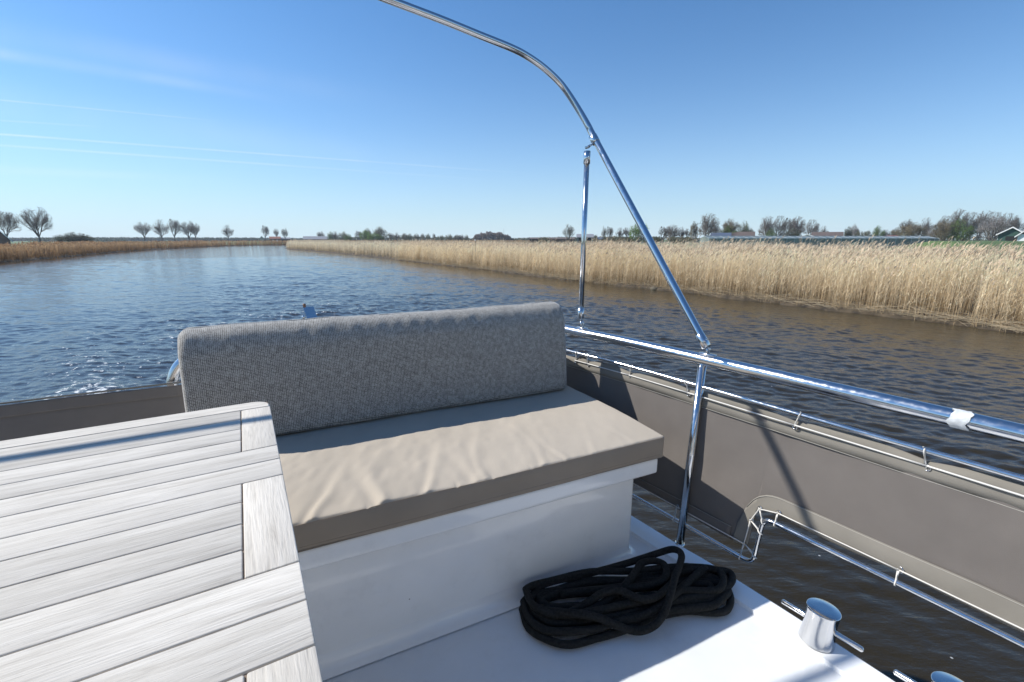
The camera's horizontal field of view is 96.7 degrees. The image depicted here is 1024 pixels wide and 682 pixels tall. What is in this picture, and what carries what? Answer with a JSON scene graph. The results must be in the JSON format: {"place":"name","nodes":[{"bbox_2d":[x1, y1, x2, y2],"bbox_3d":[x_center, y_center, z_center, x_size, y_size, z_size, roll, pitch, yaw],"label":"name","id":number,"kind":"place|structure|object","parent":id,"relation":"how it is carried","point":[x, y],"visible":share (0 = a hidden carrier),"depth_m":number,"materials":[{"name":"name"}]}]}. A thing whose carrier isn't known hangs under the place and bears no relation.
{"place":"outdoors","nodes":[
{"label":"outdoors","id":0,"kind":"place"},
{"bbox_2d":[0,231,12,243],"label":"barn","id":1,"kind":"structure","parent":0,"point":[4,239],"depth_m":118.59,"materials":[{"name":"brick"}]},
{"bbox_2d":[0,242,1023,681],"bbox_3d":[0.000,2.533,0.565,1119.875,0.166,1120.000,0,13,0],"label":"river water","id":2,"kind":"structure","parent":0,"point":[90,322],"depth_m":11.16,"materials":[{"name":"blue liquid"}]},
{"bbox_2d":[166,304,1023,681],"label":"motor boat","id":3,"kind":"object","parent":2,"relation":"on","point":[438,598],"visible":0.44,"depth_m":1.50,"materials":[{"name":"silver metal"}]},
{"bbox_2d":[0,376,184,440],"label":"canvas windbreak","id":4,"kind":"object","parent":3,"relation":"attached to","point":[42,416],"visible":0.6,"depth_m":1.94,"materials":[{"name":"grey fabric"}]},
{"bbox_2d":[0,402,322,681],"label":"teak table","id":5,"kind":"object","parent":3,"relation":"on","point":[160,549],"visible":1,"depth_m":0.65,"materials":[{"name":"white wood"}]},
{"bbox_2d":[276,385,663,552],"bbox_3d":[-0.665,0.451,1.588,2.449,0.105,0.746,-6,14,-25],"label":"seat cushion","id":6,"kind":"object","parent":3,"relation":"on","point":[343,482],"visible":0.6,"depth_m":1.60,"materials":[{"name":"beige fabric"}]},
{"bbox_2d":[177,301,566,434],"bbox_3d":[-0.468,0.094,1.992,1.601,0.437,0.167,-6,14,-25],"label":"backrest cushion","id":7,"kind":"object","parent":6,"relation":"on","point":[298,375],"visible":0.88,"depth_m":1.88,"materials":[{"name":"grey fabric"}]},
{"bbox_2d":[378,0,716,356],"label":"canopy frame","id":8,"kind":"object","parent":3,"relation":"attached to","point":[700,336],"visible":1,"depth_m":2.15,"materials":[{"name":"silver metal"}]},
{"bbox_2d":[519,546,735,648],"bbox_3d":[0.451,0.896,1.645,0.852,0.132,0.291,-4,13,-16],"label":"mooring rope","id":9,"kind":"object","parent":3,"relation":"on","point":[680,587],"visible":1,"depth_m":1.60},
{"bbox_2d":[566,351,1023,632],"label":"canvas windbreak","id":10,"kind":"object","parent":3,"relation":"attached to","point":[956,533],"visible":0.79,"depth_m":1.52,"materials":[{"name":"grey"}]},
{"bbox_2d":[0,240,1023,333],"bbox_3d":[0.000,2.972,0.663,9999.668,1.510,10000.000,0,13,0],"label":"ground","id":11,"kind":"structure","parent":0,"point":[839,309],"depth_m":21.02,"materials":[{"name":"beige plant"}]},
{"bbox_2d":[0,210,21,236],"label":"bare tree","id":12,"kind":"object","parent":11,"relation":"on","point":[8,220],"visible":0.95,"depth_m":145.48,"materials":[{"name":"grey plant"}]},
{"bbox_2d":[14,207,52,241],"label":"bare tree","id":13,"kind":"object","parent":11,"relation":"on","point":[35,225],"visible":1,"depth_m":145.38,"materials":[{"name":"grey plant"}]},
{"bbox_2d":[53,231,90,241],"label":"bush","id":14,"kind":"object","parent":11,"relation":"on","point":[72,238],"visible":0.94,"depth_m":163.69,"materials":[{"name":"grey plant"}]},
{"bbox_2d":[82,234,93,240],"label":"bush","id":15,"kind":"object","parent":11,"relation":"on","point":[88,237],"visible":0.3,"depth_m":171.06,"materials":[{"name":"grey plant"}]},
{"bbox_2d":[134,222,151,240],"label":"bare tree","id":16,"kind":"object","parent":11,"relation":"on","point":[147,229],"visible":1,"depth_m":232.77,"materials":[{"name":"grey plant"}]},
{"bbox_2d":[9,236,303,241],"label":"hedge","id":17,"kind":"object","parent":11,"relation":"on","point":[96,239],"visible":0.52,"depth_m":580.61,"materials":[{"name":"green plant"}]},
{"bbox_2d":[152,220,168,240],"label":"bare tree","id":18,"kind":"object","parent":11,"relation":"on","point":[157,228],"visible":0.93,"depth_m":232.39,"materials":[{"name":"grey plant"}]},
{"bbox_2d":[166,219,180,239],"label":"bare tree","id":19,"kind":"object","parent":11,"relation":"on","point":[173,224],"visible":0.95,"depth_m":232.64,"materials":[{"name":"grey plant"}]},
{"bbox_2d":[179,221,196,240],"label":"bare tree","id":20,"kind":"object","parent":11,"relation":"on","point":[190,228],"visible":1,"depth_m":233.28,"materials":[{"name":"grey plant"}]},
{"bbox_2d":[191,223,199,240],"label":"bare tree","id":21,"kind":"object","parent":11,"relation":"on","point":[198,230],"visible":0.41,"depth_m":245.27,"materials":[{"name":"grey plant"}]},
{"bbox_2d":[221,225,233,240],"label":"bare tree","id":22,"kind":"object","parent":11,"relation":"on","point":[226,230],"visible":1,"depth_m":291.12,"materials":[{"name":"grey plant"}]},
{"bbox_2d":[0,240,528,260],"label":"reeds","id":23,"kind":"object","parent":11,"relation":"on","point":[31,250],"visible":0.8,"depth_m":85.17,"materials":[{"name":"beige plant"}]},
{"bbox_2d":[261,225,268,241],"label":"bare tree","id":24,"kind":"object","parent":11,"relation":"on","point":[266,231],"visible":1,"depth_m":320.79,"materials":[{"name":"grey plant"}]},
{"bbox_2d":[269,236,280,241],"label":"farmhouse","id":25,"kind":"object","parent":11,"relation":"on","point":[274,238],"visible":0.71,"depth_m":332.43,"materials":[{"name":"brick"}]},
{"bbox_2d":[281,229,288,239],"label":"bare tree","id":26,"kind":"object","parent":11,"relation":"on","point":[284,232],"visible":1,"depth_m":330.60,"materials":[{"name":"grey plant"}]},
{"bbox_2d":[303,236,328,239],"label":"barn","id":27,"kind":"structure","parent":11,"relation":"on","point":[315,237],"depth_m":295.37,"materials":[{"name":"grey metal"}]},
{"bbox_2d":[330,231,339,239],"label":"tree","id":28,"kind":"object","parent":11,"relation":"on","point":[334,235],"visible":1,"depth_m":291.62,"materials":[{"name":"grey plant"}]},
{"bbox_2d":[338,232,346,240],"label":"tree","id":29,"kind":"object","parent":11,"relation":"on","point":[343,235],"visible":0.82,"depth_m":291.68,"materials":[{"name":"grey plant"}]},
{"bbox_2d":[345,233,351,240],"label":"tree","id":30,"kind":"object","parent":11,"relation":"on","point":[348,238],"visible":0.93,"depth_m":282.70,"materials":[{"name":"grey plant"}]},
{"bbox_2d":[359,229,368,239],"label":"tree","id":31,"kind":"object","parent":11,"relation":"on","point":[365,234],"visible":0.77,"depth_m":282.67,"materials":[{"name":"green plant"}]},
{"bbox_2d":[367,232,377,239],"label":"tree","id":32,"kind":"object","parent":11,"relation":"on","point":[370,236],"visible":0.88,"depth_m":277.82,"materials":[{"name":"green plant"}]},
{"bbox_2d":[375,234,383,240],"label":"tree","id":33,"kind":"object","parent":11,"relation":"on","point":[380,237],"visible":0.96,"depth_m":277.33,"materials":[{"name":"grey plant"}]},
{"bbox_2d":[373,226,389,237],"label":"tree","id":34,"kind":"object","parent":11,"relation":"on","point":[379,231],"visible":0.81,"depth_m":290.36,"materials":[{"name":"grey plant"}]},
{"bbox_2d":[473,231,511,241],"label":"wood","id":35,"kind":"object","parent":11,"relation":"on","point":[490,235],"visible":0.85,"depth_m":405.51,"materials":[{"name":"brown plant"}]},
{"bbox_2d":[529,237,546,243],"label":"barn","id":36,"kind":"structure","parent":11,"relation":"on","point":[533,239],"depth_m":234.78,"materials":[{"name":"black"}]},
{"bbox_2d":[537,237,548,243],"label":"bush","id":37,"kind":"object","parent":11,"relation":"on","point":[544,238],"visible":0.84,"depth_m":223.98,"materials":[{"name":"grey plant"}]},
{"bbox_2d":[549,237,574,243],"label":"barn","id":38,"kind":"structure","parent":11,"relation":"on","point":[560,239],"depth_m":234.72,"materials":[{"name":"brick"}]},
{"bbox_2d":[562,224,575,244],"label":"tree","id":39,"kind":"object","parent":11,"relation":"on","point":[569,234],"visible":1,"depth_m":184.62,"materials":[{"name":"grey plant"}]},
{"bbox_2d":[576,234,593,245],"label":"shed","id":40,"kind":"structure","parent":11,"relation":"on","point":[578,236],"depth_m":166.19,"materials":[{"name":"black"}]},
{"bbox_2d":[601,226,606,236],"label":"tree","id":41,"kind":"object","parent":11,"relation":"on","point":[604,233],"visible":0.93,"depth_m":184.71,"materials":[{"name":"grey plant"}]},
{"bbox_2d":[606,227,612,236],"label":"tree","id":42,"kind":"object","parent":11,"relation":"on","point":[610,233],"visible":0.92,"depth_m":189.23,"materials":[{"name":"grey plant"}]},
{"bbox_2d":[601,236,619,244],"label":"bush","id":43,"kind":"object","parent":11,"relation":"on","point":[610,239],"visible":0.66,"depth_m":179.61,"materials":[{"name":"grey plant"}]},
{"bbox_2d":[616,228,624,243],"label":"tree","id":44,"kind":"object","parent":11,"relation":"on","point":[619,232],"visible":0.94,"depth_m":223.26,"materials":[{"name":"grey plant"}]},
{"bbox_2d":[615,236,634,243],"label":"bush","id":45,"kind":"object","parent":11,"relation":"on","point":[629,240],"visible":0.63,"depth_m":176.36,"materials":[{"name":"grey plant"}]},
{"bbox_2d":[623,227,629,237],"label":"tree","id":46,"kind":"object","parent":11,"relation":"on","point":[626,232],"visible":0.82,"depth_m":233.15,"materials":[{"name":"grey plant"}]},
{"bbox_2d":[629,223,649,242],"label":"tree","id":47,"kind":"object","parent":11,"relation":"on","point":[638,234],"visible":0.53,"depth_m":165.62,"materials":[{"name":"green plant"}]},
{"bbox_2d":[643,236,661,242],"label":"bush","id":48,"kind":"object","parent":11,"relation":"on","point":[658,239],"visible":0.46,"depth_m":184.41,"materials":[{"name":"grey plant"}]},
{"bbox_2d":[286,234,1023,332],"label":"reeds","id":49,"kind":"object","parent":11,"relation":"on","point":[726,262],"visible":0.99,"depth_m":19.78,"materials":[{"name":"beige plant"}]},
{"bbox_2d":[658,226,669,239],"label":"tree","id":50,"kind":"object","parent":11,"relation":"on","point":[665,231],"visible":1,"depth_m":194.23,"materials":[{"name":"grey plant"}]},
{"bbox_2d":[333,236,996,241],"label":"hedge","id":51,"kind":"object","parent":11,"relation":"on","point":[462,239],"visible":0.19,"depth_m":413.30,"materials":[{"name":"green plant"}]},
{"bbox_2d":[666,225,679,243],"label":"tree","id":52,"kind":"object","parent":11,"relation":"on","point":[674,231],"visible":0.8,"depth_m":199.24,"materials":[{"name":"grey plant"}]},
{"bbox_2d":[668,236,691,243],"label":"bush","id":53,"kind":"object","parent":11,"relation":"on","point":[675,240],"visible":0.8,"depth_m":184.52,"materials":[{"name":"green plant"}]},
{"bbox_2d":[678,227,684,237],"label":"tree","id":54,"kind":"object","parent":11,"relation":"on","point":[682,233],"visible":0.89,"depth_m":198.97,"materials":[{"name":"grey plant"}]},
{"bbox_2d":[690,221,697,241],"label":"tree","id":55,"kind":"object","parent":11,"relation":"on","point":[694,228],"visible":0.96,"depth_m":174.69,"materials":[{"name":"grey plant"}]},
{"bbox_2d":[696,214,718,235],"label":"tree","id":56,"kind":"object","parent":11,"relation":"on","point":[708,228],"visible":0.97,"depth_m":168.98,"materials":[{"name":"grey plant"}]},
{"bbox_2d":[710,233,730,235],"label":"barn","id":57,"kind":"structure","parent":11,"relation":"on","point":[720,234],"depth_m":163.17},
{"bbox_2d":[720,226,737,233],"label":"tree","id":58,"kind":"object","parent":11,"relation":"on","point":[728,230],"visible":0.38,"depth_m":170.72,"materials":[{"name":"green plant"}]},
{"bbox_2d":[719,219,740,232],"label":"tree","id":59,"kind":"object","parent":11,"relation":"on","point":[730,225],"visible":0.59,"depth_m":172.94,"materials":[{"name":"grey plant"}]},
{"bbox_2d":[731,232,754,235],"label":"barn","id":60,"kind":"structure","parent":11,"relation":"on","point":[743,234],"depth_m":166.09,"materials":[{"name":"brick"}]},
{"bbox_2d":[738,223,748,231],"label":"tree","id":61,"kind":"object","parent":11,"relation":"on","point":[745,229],"visible":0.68,"depth_m":183.83,"materials":[{"name":"grey plant"}]},
{"bbox_2d":[758,216,775,235],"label":"tree","id":62,"kind":"object","parent":11,"relation":"on","point":[766,227],"visible":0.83,"depth_m":178.80,"materials":[{"name":"grey plant"}]},
{"bbox_2d":[764,228,775,235],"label":"tree","id":63,"kind":"object","parent":11,"relation":"on","point":[770,234],"visible":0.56,"depth_m":173.17,"materials":[{"name":"green plant"}]},
{"bbox_2d":[772,216,788,235],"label":"tree","id":64,"kind":"object","parent":11,"relation":"on","point":[781,227],"visible":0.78,"depth_m":178.69,"materials":[{"name":"grey plant"}]},
{"bbox_2d":[785,218,793,230],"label":"tree","id":65,"kind":"object","parent":11,"relation":"on","point":[789,227],"visible":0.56,"depth_m":183.77,"materials":[{"name":"grey plant"}]},
{"bbox_2d":[781,229,801,235],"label":"tree","id":66,"kind":"object","parent":11,"relation":"on","point":[790,233],"visible":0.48,"depth_m":172.23,"materials":[{"name":"grey plant"}]},
{"bbox_2d":[787,216,805,234],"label":"tree","id":67,"kind":"object","parent":11,"relation":"on","point":[800,227],"visible":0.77,"depth_m":178.49,"materials":[{"name":"grey plant"}]},
{"bbox_2d":[803,219,819,234],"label":"tree","id":68,"kind":"object","parent":11,"relation":"on","point":[810,230],"visible":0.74,"depth_m":174.42,"materials":[{"name":"grey plant"}]},
{"bbox_2d":[699,236,937,248],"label":"greenhouse","id":69,"kind":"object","parent":11,"relation":"on","point":[860,239],"visible":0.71,"depth_m":117.29,"materials":[{"name":"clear glass"}]},
{"bbox_2d":[811,232,843,235],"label":"barn","id":70,"kind":"structure","parent":11,"relation":"on","point":[827,233],"depth_m":167.58,"materials":[{"name":"brick"}]},
{"bbox_2d":[844,226,851,235],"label":"tree","id":71,"kind":"object","parent":11,"relation":"on","point":[848,233],"visible":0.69,"depth_m":184.19,"materials":[{"name":"grey plant"}]},
{"bbox_2d":[846,224,858,235],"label":"tree","id":72,"kind":"object","parent":11,"relation":"on","point":[854,232],"visible":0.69,"depth_m":193.49,"materials":[{"name":"grey plant"}]},
{"bbox_2d":[855,229,872,235],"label":"tree","id":73,"kind":"object","parent":11,"relation":"on","point":[865,233],"visible":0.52,"depth_m":189.06,"materials":[{"name":"grey plant"}]},
{"bbox_2d":[872,225,886,235],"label":"tree","id":74,"kind":"object","parent":11,"relation":"on","point":[877,232],"visible":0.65,"depth_m":184.42,"materials":[{"name":"green plant"}]},
{"bbox_2d":[890,227,902,235],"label":"tree","id":75,"kind":"object","parent":11,"relation":"on","point":[893,233],"visible":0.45,"depth_m":194.13,"materials":[{"name":"brown plant"}]},
{"bbox_2d":[896,218,912,232],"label":"tree","id":76,"kind":"object","parent":11,"relation":"on","point":[905,224],"visible":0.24,"depth_m":167.34,"materials":[{"name":"grey plant"}]},
{"bbox_2d":[896,222,930,235],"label":"tree","id":77,"kind":"object","parent":11,"relation":"on","point":[909,230],"visible":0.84,"depth_m":159.29,"materials":[{"name":"brown plant"}]},
{"bbox_2d":[920,217,934,234],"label":"tree","id":78,"kind":"object","parent":11,"relation":"on","point":[924,225],"visible":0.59,"depth_m":168.97,"materials":[{"name":"grey plant"}]},
{"bbox_2d":[927,227,938,237],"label":"tree","id":79,"kind":"object","parent":11,"relation":"on","point":[931,234],"visible":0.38,"depth_m":164.89,"materials":[{"name":"grey plant"}]},
{"bbox_2d":[931,217,955,240],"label":"tree","id":80,"kind":"object","parent":11,"relation":"on","point":[940,230],"visible":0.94,"depth_m":149.70,"materials":[{"name":"brown plant"}]},
{"bbox_2d":[934,216,954,240],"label":"tree","id":81,"kind":"object","parent":11,"relation":"on","point":[949,223],"visible":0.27,"depth_m":159.76,"materials":[{"name":"grey plant"}]},
{"bbox_2d":[888,241,1023,252],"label":"grass dike","id":82,"kind":"object","parent":11,"relation":"on","point":[981,243],"depth_m":91.02,"materials":[{"name":"green plant"}]},
{"bbox_2d":[948,209,970,240],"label":"tree","id":83,"kind":"object","parent":11,"relation":"on","point":[956,216],"visible":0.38,"depth_m":158.71,"materials":[{"name":"grey plant"}]},
{"bbox_2d":[947,217,975,240],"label":"tree","id":84,"kind":"object","parent":11,"relation":"on","point":[958,229],"visible":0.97,"depth_m":146.81,"materials":[{"name":"green plant"}]},
{"bbox_2d":[960,212,982,240],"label":"tree","id":85,"kind":"object","parent":11,"relation":"on","point":[971,220],"visible":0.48,"depth_m":158.89,"materials":[{"name":"grey plant"}]},
{"bbox_2d":[972,210,995,240],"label":"tree","id":86,"kind":"object","parent":11,"relation":"on","point":[982,221],"visible":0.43,"depth_m":159.16,"materials":[{"name":"grey plant"}]},
{"bbox_2d":[976,214,1011,240],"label":"tree","id":87,"kind":"object","parent":11,"relation":"on","point":[996,227],"visible":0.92,"depth_m":143.73,"materials":[{"name":"grey plant"}]},
{"bbox_2d":[986,212,1004,239],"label":"tree","id":88,"kind":"object","parent":11,"relation":"on","point":[998,220],"visible":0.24,"depth_m":162.15,"materials":[{"name":"grey plant"}]},
{"bbox_2d":[996,227,1021,240],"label":"shed","id":89,"kind":"structure","parent":11,"relation":"on","point":[1010,234],"depth_m":115.11,"materials":[{"name":"green wood"}]},
{"bbox_2d":[1005,236,1017,240],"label":"doorway","id":90,"kind":"structure","parent":89,"relation":"in","point":[1008,238],"depth_m":115.02,"materials":[{"name":"black"}]},
{"bbox_2d":[999,213,1019,229],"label":"tree","id":91,"kind":"object","parent":11,"relation":"on","point":[1014,221],"visible":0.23,"depth_m":158.69,"materials":[{"name":"grey plant"}]},
{"bbox_2d":[1005,215,1023,230],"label":"tree","id":92,"kind":"object","parent":11,"relation":"on","point":[1019,226],"visible":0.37,"depth_m":159.23,"materials":[{"name":"grey plant"}]},
{"bbox_2d":[1014,231,1023,240],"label":"shed","id":93,"kind":"structure","parent":11,"relation":"on","point":[1020,236],"depth_m":103.02,"materials":[{"name":"white wood"}]},
{"bbox_2d":[0,0,1023,239],"label":"sky","id":94,"kind":"structure","parent":0,"point":[302,118],"materials":[{"name":"blue"}]}
]}

